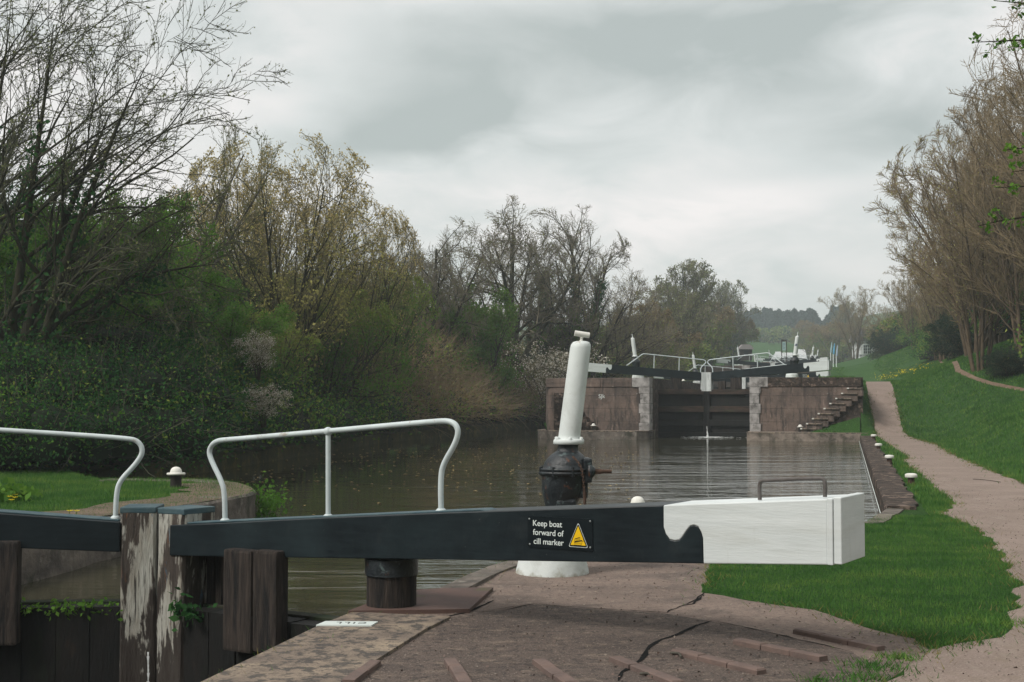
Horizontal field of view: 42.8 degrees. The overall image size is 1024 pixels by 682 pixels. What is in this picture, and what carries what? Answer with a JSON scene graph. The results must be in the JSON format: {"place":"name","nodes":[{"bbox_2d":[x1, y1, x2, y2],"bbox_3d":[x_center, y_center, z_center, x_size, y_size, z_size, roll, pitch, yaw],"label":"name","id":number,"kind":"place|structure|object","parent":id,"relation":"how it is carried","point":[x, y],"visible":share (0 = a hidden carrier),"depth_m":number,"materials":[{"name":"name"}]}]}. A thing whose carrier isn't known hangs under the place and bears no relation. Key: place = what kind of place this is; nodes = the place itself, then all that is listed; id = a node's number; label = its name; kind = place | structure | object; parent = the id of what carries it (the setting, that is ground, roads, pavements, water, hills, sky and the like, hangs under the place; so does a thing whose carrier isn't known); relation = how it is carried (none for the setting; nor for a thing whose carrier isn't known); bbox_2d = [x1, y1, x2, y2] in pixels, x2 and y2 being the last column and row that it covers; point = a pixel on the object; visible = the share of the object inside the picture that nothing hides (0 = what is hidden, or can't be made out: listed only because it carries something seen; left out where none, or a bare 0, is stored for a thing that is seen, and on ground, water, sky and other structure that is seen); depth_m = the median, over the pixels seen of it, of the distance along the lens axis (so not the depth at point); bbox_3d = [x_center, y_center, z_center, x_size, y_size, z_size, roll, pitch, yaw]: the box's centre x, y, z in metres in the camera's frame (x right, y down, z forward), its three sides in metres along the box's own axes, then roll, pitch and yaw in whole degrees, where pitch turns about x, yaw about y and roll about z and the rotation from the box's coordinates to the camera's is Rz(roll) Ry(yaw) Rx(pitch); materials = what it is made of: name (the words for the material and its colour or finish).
{"place":"outdoors","nodes":[
{"label":"outdoors","id":0,"kind":"place"},
{"bbox_2d":[45,482,252,515],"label":"quay paving","id":1,"kind":"structure","parent":0,"point":[170,501],"depth_m":16.52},
{"bbox_2d":[33,420,541,478],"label":"earth bank","id":2,"kind":"structure","parent":0,"point":[269,454],"depth_m":36.59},
{"bbox_2d":[21,426,881,615],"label":"pound water","id":3,"kind":"structure","parent":0,"point":[662,469],"depth_m":27.74,"materials":[{"name":"liquid"}]},
{"bbox_2d":[0,311,1023,681],"bbox_3d":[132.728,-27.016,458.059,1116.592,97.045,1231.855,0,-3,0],"label":"ground","id":4,"kind":"structure","parent":0,"point":[860,367],"depth_m":14.03,"materials":[{"name":"plant"}]},
{"bbox_2d":[0,477,53,502],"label":"marsh plant","id":5,"kind":"object","parent":4,"relation":"on","point":[7,490],"visible":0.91,"depth_m":16.42,"materials":[{"name":"green plant"}]},
{"bbox_2d":[0,232,71,342],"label":"tree","id":6,"kind":"object","parent":4,"relation":"on","point":[8,277],"visible":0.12,"depth_m":26.44,"materials":[{"name":"green plant"}]},
{"bbox_2d":[0,217,154,334],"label":"tree","id":7,"kind":"object","parent":4,"relation":"on","point":[4,255],"visible":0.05,"depth_m":28.04,"materials":[{"name":"green plant"}]},
{"bbox_2d":[0,0,196,270],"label":"leaning tree","id":8,"kind":"object","parent":4,"relation":"on","point":[26,128],"visible":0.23,"depth_m":30.86,"materials":[{"name":"brown plant"}]},
{"bbox_2d":[43,273,167,465],"bbox_3d":[-8.937,0.713,27.811,3.262,4.634,2.771,-2,-3,36],"label":"tree","id":9,"kind":"object","parent":4,"relation":"on","point":[123,301],"visible":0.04,"depth_m":27.63,"materials":[{"name":"green plant"}]},
{"bbox_2d":[14,156,229,458],"bbox_3d":[-9.241,-0.443,29.845,4.649,7.366,5.473,-1,-3,13],"label":"tree","id":10,"kind":"object","parent":4,"relation":"on","point":[160,289],"visible":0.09,"depth_m":30.00,"materials":[{"name":"green plant"}]},
{"bbox_2d":[0,466,255,516],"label":"grass","id":11,"kind":"structure","parent":4,"relation":"on","point":[43,476],"depth_m":18.38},
{"bbox_2d":[21,478,255,584],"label":"island wall","id":12,"kind":"structure","parent":4,"relation":"on","point":[39,564],"depth_m":13.37,"materials":[{"name":"stone"}]},
{"bbox_2d":[0,428,163,681],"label":"lock gate","id":13,"kind":"structure","parent":12,"relation":"attached to","point":[36,645],"depth_m":10.56,"materials":[{"name":"black paint"}]},
{"bbox_2d":[20,597,123,620],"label":"gate weeds","id":14,"kind":"object","parent":13,"relation":"attached to","point":[71,607],"visible":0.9,"depth_m":10.55,"materials":[{"name":"green plant"}]},
{"bbox_2d":[247,471,292,517],"bbox_3d":[-3.417,2.228,18.246,0.663,0.837,1.502,0,-3,0],"label":"bush","id":15,"kind":"object","parent":12,"relation":"attached to","point":[264,504],"visible":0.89,"depth_m":18.32,"materials":[{"name":"green plant"}]},
{"bbox_2d":[0,292,291,477],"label":"ivy thicket","id":16,"kind":"object","parent":4,"relation":"on","point":[159,403],"visible":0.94,"depth_m":23.93,"materials":[{"name":"green plant"}]},
{"bbox_2d":[0,0,293,471],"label":"leaning tree","id":17,"kind":"object","parent":4,"relation":"on","point":[58,298],"visible":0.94,"depth_m":25.02,"materials":[{"name":"brown plant"}]},
{"bbox_2d":[167,467,184,487],"bbox_3d":[-4.890,2.015,19.009,0.265,0.370,0.267,-2,-3,34],"label":"mooring bollard","id":18,"kind":"object","parent":4,"relation":"on","point":[176,473],"visible":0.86,"depth_m":18.94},
{"bbox_2d":[130,247,234,375],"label":"tree","id":19,"kind":"object","parent":4,"relation":"on","point":[212,279],"visible":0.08,"depth_m":31.80,"materials":[{"name":"green plant"}]},
{"bbox_2d":[0,193,422,472],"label":"willow scrub","id":20,"kind":"object","parent":4,"relation":"on","point":[308,409],"visible":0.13,"depth_m":39.24,"materials":[{"name":"green plant"}]},
{"bbox_2d":[230,327,276,379],"bbox_3d":[-6.500,0.323,32.940,1.153,1.321,1.538,1,-3,-15],"label":"blossom bush","id":21,"kind":"object","parent":20,"relation":"in","point":[259,357],"visible":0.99,"depth_m":32.92,"materials":[{"name":"grey plant"}]},
{"bbox_2d":[170,113,281,296],"bbox_3d":[-8.563,-2.078,36.201,4.452,8.661,1.958,0,-3,0],"label":"bare tree","id":22,"kind":"object","parent":4,"relation":"on","point":[226,207],"visible":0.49,"depth_m":36.21,"materials":[{"name":"brown plant"}]},
{"bbox_2d":[198,277,298,403],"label":"tree","id":23,"kind":"object","parent":4,"relation":"on","point":[234,329],"visible":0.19,"depth_m":36.25,"materials":[{"name":"green plant"}]},
{"bbox_2d":[165,178,332,326],"bbox_3d":[-11.035,-1.323,50.387,7.890,9.924,7.392,-1,-3,26],"label":"tree","id":24,"kind":"object","parent":4,"relation":"on","point":[281,251],"visible":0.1,"depth_m":49.46,"materials":[{"name":"plant"}]},
{"bbox_2d":[241,382,293,427],"bbox_3d":[-5.981,1.554,32.036,1.295,1.142,1.727,0,-3,-7],"label":"blossom bush","id":25,"kind":"object","parent":4,"relation":"on","point":[261,404],"visible":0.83,"depth_m":31.81,"materials":[{"name":"grey plant"}]},
{"bbox_2d":[212,307,324,443],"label":"tree","id":26,"kind":"object","parent":4,"relation":"on","point":[278,347],"visible":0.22,"depth_m":39.10,"materials":[{"name":"green plant"}]},
{"bbox_2d":[169,129,405,386],"bbox_3d":[-7.700,-1.615,43.786,7.972,10.947,8.510,2,-3,-43],"label":"tree","id":27,"kind":"object","parent":4,"relation":"on","point":[315,278],"visible":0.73,"depth_m":43.09,"materials":[{"name":"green plant"}]},
{"bbox_2d":[259,280,414,436],"bbox_3d":[-6.704,0.904,46.859,5.953,6.190,5.846,1,-3,-23],"label":"tree","id":28,"kind":"object","parent":4,"relation":"on","point":[342,354],"visible":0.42,"depth_m":46.48,"materials":[{"name":"green plant"}]},
{"bbox_2d":[283,190,424,394],"bbox_3d":[-6.063,-0.870,51.642,5.406,10.207,5.771,-2,-3,34],"label":"tree","id":29,"kind":"object","parent":4,"relation":"on","point":[405,227],"visible":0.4,"depth_m":51.35,"materials":[{"name":"plant"}]},
{"bbox_2d":[320,264,442,394],"bbox_3d":[-5.777,0.557,55.033,5.343,7.755,5.440,-1,-3,17],"label":"tree","id":30,"kind":"object","parent":4,"relation":"on","point":[416,308],"visible":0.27,"depth_m":55.15,"materials":[{"name":"green plant"}]},
{"bbox_2d":[232,251,554,438],"bbox_3d":[-3.726,0.759,78.129,15.796,10.616,56.918,-1,-3,13],"label":"bramble thicket","id":31,"kind":"object","parent":4,"relation":"on","point":[441,392],"visible":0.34,"depth_m":62.94,"materials":[{"name":"brown plant"}]},
{"bbox_2d":[340,248,485,342],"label":"bare tree","id":32,"kind":"object","parent":4,"relation":"on","point":[476,296],"visible":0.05,"depth_m":73.19,"materials":[{"name":"brown plant"}]},
{"bbox_2d":[361,216,508,347],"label":"bare tree","id":33,"kind":"object","parent":4,"relation":"on","point":[446,273],"visible":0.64,"depth_m":69.21,"materials":[{"name":"brown plant"}]},
{"bbox_2d":[430,281,525,422],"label":"tree","id":34,"kind":"object","parent":4,"relation":"on","point":[495,326],"visible":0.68,"depth_m":70.93,"materials":[{"name":"green plant"}]},
{"bbox_2d":[417,195,606,420],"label":"bare tree","id":35,"kind":"object","parent":4,"relation":"on","point":[512,250],"visible":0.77,"depth_m":79.62,"materials":[{"name":"brown plant"}]},
{"bbox_2d":[486,270,579,419],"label":"tree","id":36,"kind":"object","parent":4,"relation":"on","point":[545,344],"visible":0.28,"depth_m":83.97,"materials":[{"name":"green plant"}]},
{"bbox_2d":[495,339,609,426],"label":"blossom bush","id":37,"kind":"object","parent":4,"relation":"on","point":[538,364],"visible":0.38,"depth_m":77.30,"materials":[{"name":"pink plant"}]},
{"bbox_2d":[498,204,631,375],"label":"tree","id":38,"kind":"object","parent":4,"relation":"on","point":[602,285],"visible":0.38,"depth_m":85.80,"materials":[{"name":"brown plant"}]},
{"bbox_2d":[531,303,602,382],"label":"tree","id":39,"kind":"object","parent":4,"relation":"on","point":[556,328],"visible":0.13,"depth_m":84.15,"materials":[{"name":"brown plant"}]},
{"bbox_2d":[538,429,656,439],"bbox_3d":[3.607,4.617,57.125,5.010,1.460,3.420,-1,-3,14],"label":"stone ledge","id":40,"kind":"object","parent":4,"relation":"on","point":[607,434],"visible":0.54,"depth_m":55.43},
{"bbox_2d":[521,243,690,379],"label":"bare tree","id":41,"kind":"object","parent":4,"relation":"on","point":[620,359],"visible":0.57,"depth_m":85.76,"materials":[{"name":"brown plant"}]},
{"bbox_2d":[207,391,1023,681],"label":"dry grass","id":42,"kind":"structure","parent":4,"relation":"on","point":[940,512],"depth_m":11.19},
{"bbox_2d":[524,331,719,382],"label":"scrub","id":43,"kind":"object","parent":4,"relation":"on","point":[707,354],"visible":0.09,"depth_m":115.96,"materials":[{"name":"brown plant"}]},
{"bbox_2d":[546,378,699,438],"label":"wing wall","id":44,"kind":"structure","parent":4,"relation":"on","point":[612,404],"depth_m":56.59,"materials":[{"name":"stone"}]},
{"bbox_2d":[588,353,706,436],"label":"lock gate","id":45,"kind":"structure","parent":44,"relation":"attached to","point":[682,412],"depth_m":59.14,"materials":[{"name":"black paint"}]},
{"bbox_2d":[593,264,689,368],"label":"bare tree","id":46,"kind":"object","parent":4,"relation":"on","point":[626,322],"visible":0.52,"depth_m":100.81,"materials":[{"name":"brown plant"}]},
{"bbox_2d":[611,301,676,359],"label":"tree","id":47,"kind":"object","parent":4,"relation":"on","point":[665,316],"visible":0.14,"depth_m":108.48,"materials":[{"name":"green plant"}]},
{"bbox_2d":[440,508,903,587],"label":"quay wall","id":48,"kind":"structure","parent":4,"relation":"on","point":[472,580],"depth_m":11.51,"materials":[{"name":"stone"}]},
{"bbox_2d":[636,284,715,350],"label":"bare tree","id":49,"kind":"object","parent":4,"relation":"on","point":[677,311],"visible":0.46,"depth_m":128.34,"materials":[{"name":"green plant"}]},
{"bbox_2d":[655,326,705,366],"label":"tree","id":50,"kind":"object","parent":4,"relation":"on","point":[693,347],"visible":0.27,"depth_m":125.17,"materials":[{"name":"green plant"}]},
{"bbox_2d":[645,258,735,337],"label":"bare tree","id":51,"kind":"object","parent":4,"relation":"on","point":[702,274],"visible":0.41,"depth_m":144.48,"materials":[{"name":"green plant"}]},
{"bbox_2d":[702,301,738,365],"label":"tree","id":52,"kind":"object","parent":4,"relation":"on","point":[720,331],"visible":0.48,"depth_m":164.95,"materials":[{"name":"green plant"}]},
{"bbox_2d":[698,365,754,386],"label":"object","id":53,"kind":"structure","parent":4,"relation":"on","point":[715,369],"depth_m":129.84,"materials":[{"name":"wood"}]},
{"bbox_2d":[717,355,772,376],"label":"lock gate","id":54,"kind":"structure","parent":53,"relation":"attached to","point":[760,363],"depth_m":132.02,"materials":[{"name":"black paint"}]},
{"bbox_2d":[706,279,761,365],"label":"bare tree","id":55,"kind":"object","parent":4,"relation":"on","point":[736,303],"visible":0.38,"depth_m":203.57,"materials":[{"name":"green plant"}]},
{"bbox_2d":[714,316,760,359],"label":"tree","id":56,"kind":"object","parent":4,"relation":"on","point":[749,337],"visible":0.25,"depth_m":207.43,"materials":[{"name":"green plant"}]},
{"bbox_2d":[742,304,844,329],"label":"conifer wood","id":57,"kind":"object","parent":4,"relation":"on","point":[769,318],"visible":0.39,"depth_m":434.64,"materials":[{"name":"green plant"}]},
{"bbox_2d":[746,431,860,441],"bbox_3d":[12.162,4.476,53.798,4.864,1.450,1.848,-1,-3,15],"label":"stone ledge","id":58,"kind":"object","parent":4,"relation":"on","point":[794,436],"visible":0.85,"depth_m":53.03,"materials":[{"name":"brown"}]},
{"bbox_2d":[749,377,863,432],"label":"wing wall","id":59,"kind":"structure","parent":4,"relation":"on","point":[811,404],"depth_m":54.69,"materials":[{"name":"stone"}]},
{"bbox_2d":[706,352,831,436],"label":"lock gate","id":60,"kind":"structure","parent":59,"relation":"attached to","point":[728,412],"depth_m":58.55,"materials":[{"name":"black paint"}]},
{"bbox_2d":[742,364,830,388],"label":"lock gate","id":61,"kind":"structure","parent":59,"relation":"attached to","point":[745,380],"depth_m":82.08,"materials":[{"name":"black paint"}]},
{"bbox_2d":[788,319,824,358],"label":"tree","id":62,"kind":"object","parent":4,"relation":"on","point":[801,327],"visible":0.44,"depth_m":329.20,"materials":[{"name":"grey plant"}]},
{"bbox_2d":[745,320,872,342],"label":"hill hedge","id":63,"kind":"object","parent":4,"relation":"on","point":[779,333],"visible":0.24,"depth_m":384.91,"materials":[{"name":"green plant"}]},
{"bbox_2d":[808,322,861,363],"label":"tree","id":64,"kind":"object","parent":4,"relation":"on","point":[829,336],"visible":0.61,"depth_m":269.11,"materials":[{"name":"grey plant"}]},
{"bbox_2d":[817,285,882,359],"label":"bare tree","id":65,"kind":"object","parent":4,"relation":"on","point":[859,317],"visible":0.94,"depth_m":214.45,"materials":[{"name":"brown plant"}]},
{"bbox_2d":[701,473,1023,680],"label":"grass","id":66,"kind":"structure","parent":4,"relation":"on","point":[919,520],"depth_m":11.11,"materials":[{"name":"plant"}]},
{"bbox_2d":[862,301,896,354],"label":"bare tree","id":67,"kind":"object","parent":4,"relation":"on","point":[879,319],"visible":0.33,"depth_m":192.34,"materials":[{"name":"brown plant"}]},
{"bbox_2d":[863,327,906,360],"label":"evergreen bush","id":68,"kind":"object","parent":4,"relation":"on","point":[879,343],"visible":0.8,"depth_m":149.29,"materials":[{"name":"green plant"}]},
{"bbox_2d":[861,311,912,348],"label":"hedge","id":69,"kind":"object","parent":4,"relation":"on","point":[889,325],"visible":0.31,"depth_m":153.36,"materials":[{"name":"green plant"}]},
{"bbox_2d":[860,436,917,511],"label":"bank wall","id":70,"kind":"structure","parent":4,"relation":"on","point":[889,487],"depth_m":23.78,"materials":[{"name":"stone"}]},
{"bbox_2d":[877,265,937,348],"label":"bare tree","id":71,"kind":"object","parent":4,"relation":"on","point":[907,315],"visible":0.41,"depth_m":131.76,"materials":[{"name":"brown plant"}]},
{"bbox_2d":[893,248,946,360],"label":"bare tree","id":72,"kind":"object","parent":4,"relation":"on","point":[921,313],"visible":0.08,"depth_m":110.57,"materials":[{"name":"brown plant"}]},
{"bbox_2d":[886,224,959,361],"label":"bare tree","id":73,"kind":"object","parent":4,"relation":"on","point":[930,311],"visible":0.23,"depth_m":92.85,"materials":[{"name":"brown plant"}]},
{"bbox_2d":[888,186,981,350],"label":"bare tree","id":74,"kind":"object","parent":4,"relation":"on","point":[906,234],"visible":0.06,"depth_m":79.13,"materials":[{"name":"brown plant"}]},
{"bbox_2d":[863,138,1018,356],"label":"bare tree","id":75,"kind":"object","parent":4,"relation":"on","point":[913,175],"visible":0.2,"depth_m":66.83,"materials":[{"name":"brown plant"}]},
{"bbox_2d":[866,382,1023,681],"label":"towpath","id":76,"kind":"structure","parent":4,"relation":"on","point":[982,666],"depth_m":17.25,"materials":[{"name":"gravel"}]},
{"bbox_2d":[369,488,1023,681],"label":"grit","id":77,"kind":"object","parent":76,"relation":"on","point":[696,630],"visible":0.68,"depth_m":8.44,"materials":[{"name":"gravel"}]},
{"bbox_2d":[789,612,1023,681],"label":"grass tufts","id":78,"kind":"object","parent":76,"relation":"on","point":[876,667],"visible":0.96,"depth_m":7.61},
{"bbox_2d":[882,129,1023,371],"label":"bare tree","id":79,"kind":"object","parent":4,"relation":"on","point":[927,182],"visible":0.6,"depth_m":58.31,"materials":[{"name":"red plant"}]},
{"bbox_2d":[885,274,1023,365],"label":"hillside understory","id":80,"kind":"object","parent":4,"relation":"on","point":[919,342],"visible":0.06,"depth_m":107.51,"materials":[{"name":"green plant"}]},
{"bbox_2d":[921,306,1011,360],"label":"evergreen bush","id":81,"kind":"object","parent":4,"relation":"on","point":[948,338],"visible":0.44,"depth_m":77.92,"materials":[{"name":"green plant"}]},
{"bbox_2d":[912,96,1023,344],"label":"bare tree","id":82,"kind":"object","parent":4,"relation":"on","point":[999,338],"visible":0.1,"depth_m":72.19,"materials":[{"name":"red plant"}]},
{"bbox_2d":[917,71,1023,357],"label":"bare tree","id":83,"kind":"object","parent":4,"relation":"on","point":[1014,312],"visible":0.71,"depth_m":56.26,"materials":[{"name":"brown plant"}]},
{"bbox_2d":[919,0,1023,304],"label":"bare tree","id":84,"kind":"object","parent":4,"relation":"on","point":[1021,85],"visible":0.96,"depth_m":46.92,"materials":[{"name":"brown plant"}]},
{"bbox_2d":[940,361,1023,390],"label":"worn footpath","id":85,"kind":"structure","parent":4,"relation":"on","point":[959,370],"depth_m":56.69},
{"bbox_2d":[951,83,1023,289],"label":"bare tree","id":86,"kind":"object","parent":4,"relation":"on","point":[1006,126],"visible":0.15,"depth_m":63.94,"materials":[{"name":"brown plant"}]},
{"bbox_2d":[968,0,1023,233],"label":"leafy tree","id":87,"kind":"object","parent":4,"relation":"on","point":[1004,40],"visible":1,"depth_m":11.10,"materials":[{"name":"green plant"}]},
{"bbox_2d":[981,343,1023,377],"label":"evergreen bush","id":88,"kind":"object","parent":4,"relation":"on","point":[1012,365],"visible":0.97,"depth_m":55.01,"materials":[{"name":"green plant"}]},
{"bbox_2d":[0,0,1023,359],"label":"sky","id":89,"kind":"structure","parent":0,"point":[751,139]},
{"bbox_2d":[360,604,871,681],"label":"rough paving","id":90,"kind":"structure","parent":0,"point":[576,654],"depth_m":8.06,"materials":[{"name":"concrete"}]},
{"bbox_2d":[342,660,380,681],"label":"brick strip","id":91,"kind":"object","parent":90,"relation":"on","point":[363,671],"visible":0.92,"depth_m":7.29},
{"bbox_2d":[444,658,471,681],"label":"brick strip","id":92,"kind":"object","parent":90,"relation":"on","point":[456,669],"visible":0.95,"depth_m":7.31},
{"bbox_2d":[532,658,577,681],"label":"brick strip","id":93,"kind":"object","parent":90,"relation":"on","point":[549,669],"visible":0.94,"depth_m":7.29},
{"bbox_2d":[609,656,683,681],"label":"brick strip","id":94,"kind":"object","parent":90,"relation":"on","point":[634,666],"visible":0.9,"depth_m":7.36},
{"bbox_2d":[671,648,765,674],"bbox_3d":[1.196,1.877,7.630,0.077,0.054,0.723,2,-3,-35],"label":"brick strip","id":95,"kind":"object","parent":90,"relation":"on","point":[722,662],"visible":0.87,"depth_m":7.56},
{"bbox_2d":[733,638,827,661],"bbox_3d":[1.629,1.892,7.973,0.079,0.055,0.693,2,-3,-37],"label":"brick strip","id":96,"kind":"object","parent":90,"relation":"on","point":[778,649],"visible":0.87,"depth_m":7.93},
{"bbox_2d":[413,562,928,681],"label":"lockside paving","id":97,"kind":"structure","parent":0,"point":[778,617],"depth_m":9.96,"materials":[{"name":"concrete"}]},
{"bbox_2d":[348,587,492,613],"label":"anchor slab","id":98,"kind":"structure","parent":97,"relation":"on","point":[446,600],"depth_m":9.72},
{"bbox_2d":[156,418,864,681],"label":"lock gate","id":99,"kind":"structure","parent":97,"relation":"attached to","point":[236,570],"depth_m":9.39,"materials":[{"name":"black paint"}]},
{"bbox_2d":[167,587,217,631],"bbox_3d":[-2.570,2.139,10.358,0.455,0.348,0.198,-2,-3,32],"label":"weed","id":100,"kind":"object","parent":99,"relation":"attached to","point":[187,613],"visible":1,"depth_m":10.36,"materials":[{"name":"green plant"}]},
{"bbox_2d":[516,330,611,577],"bbox_3d":[0.396,1.004,11.625,0.769,2.207,0.661,-2,-3,44],"label":"paddle gear","id":101,"kind":"object","parent":97,"relation":"on","point":[568,471],"visible":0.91,"depth_m":11.54,"materials":[{"name":"white metal"}]},
{"bbox_2d":[793,628,884,650],"bbox_3d":[2.070,1.908,8.315,0.075,0.054,0.716,2,-3,-32],"label":"brick strip","id":102,"kind":"object","parent":97,"relation":"on","point":[836,639],"visible":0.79,"depth_m":8.27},
{"bbox_2d":[819,332,1023,505],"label":"grass","id":103,"kind":"structure","parent":0,"point":[936,367],"depth_m":50.82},
{"label":"canal bed","id":104,"kind":"structure","parent":0,"visible":0},
{"bbox_2d":[201,612,450,681],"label":"chamber wall","id":105,"kind":"structure","parent":104,"relation":"on","point":[326,658],"depth_m":7.93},
{"bbox_2d":[316,621,377,626],"bbox_3d":[-1.116,1.919,8.850,0.395,0.018,0.154,0,-3,3],"label":"marker plate","id":106,"kind":"object","parent":105,"relation":"on","point":[348,623],"visible":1,"depth_m":8.83,"materials":[{"name":"white"}]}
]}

